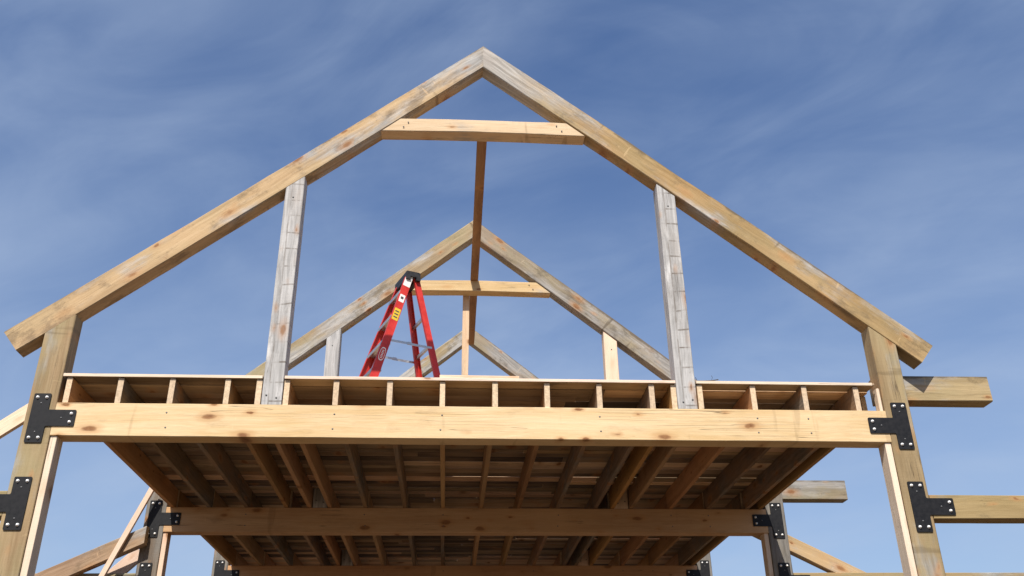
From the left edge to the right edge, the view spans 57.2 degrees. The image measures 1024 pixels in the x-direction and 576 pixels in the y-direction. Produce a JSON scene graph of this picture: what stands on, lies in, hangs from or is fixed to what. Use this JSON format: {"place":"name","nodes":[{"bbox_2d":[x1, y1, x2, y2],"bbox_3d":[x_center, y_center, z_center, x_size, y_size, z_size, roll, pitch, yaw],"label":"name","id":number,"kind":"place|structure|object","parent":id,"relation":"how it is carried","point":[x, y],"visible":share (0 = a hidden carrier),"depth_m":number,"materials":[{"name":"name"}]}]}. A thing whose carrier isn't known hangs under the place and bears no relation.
{"place":"outdoors","nodes":[
{"label":"outdoors","id":0,"kind":"place"},
{"bbox_2d":[0,0,1023,575],"label":"sky","id":1,"kind":"structure","parent":0,"point":[880,143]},
{"bbox_3d":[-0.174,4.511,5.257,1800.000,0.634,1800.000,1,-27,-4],"label":"ground","id":2,"kind":"structure","parent":0,"visible":0},
{"bbox_2d":[0,404,27,438],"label":"diagonal brace","id":3,"kind":"object","parent":2,"relation":"on","point":[13,421],"visible":0.35,"depth_m":7.01,"materials":[{"name":"brown wood"}]},
{"bbox_2d":[99,487,153,575],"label":"diagonal brace","id":4,"kind":"object","parent":2,"relation":"on","point":[126,533],"visible":0.87,"depth_m":9.36,"materials":[{"name":"brown wood"}]},
{"bbox_2d":[211,331,712,575],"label":"gable frame","id":5,"kind":"object","parent":2,"relation":"on","point":[489,351],"visible":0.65,"depth_m":12.62,"materials":[{"name":"brown wood"}]},
{"bbox_2d":[0,46,1023,575],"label":"gable frame","id":6,"kind":"object","parent":2,"relation":"on","point":[52,422],"visible":1,"depth_m":7.22,"materials":[{"name":"brown wood"}]},
{"bbox_2d":[469,141,486,344],"bbox_3d":[-0.410,-0.367,10.582,0.092,0.038,4.890,1,-27,-3],"label":"ridge brace","id":7,"kind":"object","parent":6,"relation":"on","point":[479,186],"visible":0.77,"depth_m":9.97,"materials":[{"name":"brown wood"}]},
{"bbox_2d":[34,221,1023,575],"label":"gable frame","id":8,"kind":"object","parent":2,"relation":"on","point":[164,521],"visible":0.86,"depth_m":9.90,"materials":[{"name":"brown wood"}]},
{"bbox_2d":[108,549,138,572],"bbox_3d":[-5.105,3.855,8.924,3.744,0.140,0.040,-41,-18,-22],"label":"diagonal brace","id":9,"kind":"object","parent":8,"relation":"attached to","point":[127,563],"visible":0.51,"depth_m":9.53,"materials":[{"name":"brown wood"}]},
{"bbox_2d":[62,373,873,565],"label":"loft floor","id":10,"kind":"structure","parent":8,"relation":"on","point":[368,475],"depth_m":9.08,"materials":[{"name":"brown wood"}]},
{"bbox_2d":[359,271,439,377],"bbox_3d":[-1.092,0.646,8.959,0.995,1.695,0.650,12,-30,-24],"label":"step ladder","id":11,"kind":"object","parent":10,"relation":"on","point":[407,283],"visible":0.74,"depth_m":9.09,"materials":[{"name":"red plastic"}]},
{"bbox_2d":[461,296,469,374],"bbox_3d":[-0.539,1.100,10.670,0.080,2.441,0.037,1,-27,-3],"label":"prop board","id":12,"kind":"object","parent":10,"relation":"on","point":[465,337],"visible":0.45,"depth_m":10.93,"materials":[{"name":"brown wood"}]},
{"bbox_2d":[440,375,518,378],"bbox_3d":[-0.255,0.713,7.300,0.615,0.031,0.100,1,-27,-4],"label":"loose plank","id":13,"kind":"object","parent":10,"relation":"on","point":[464,376],"visible":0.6,"depth_m":7.25,"materials":[{"name":"brown wood"}]}
]}

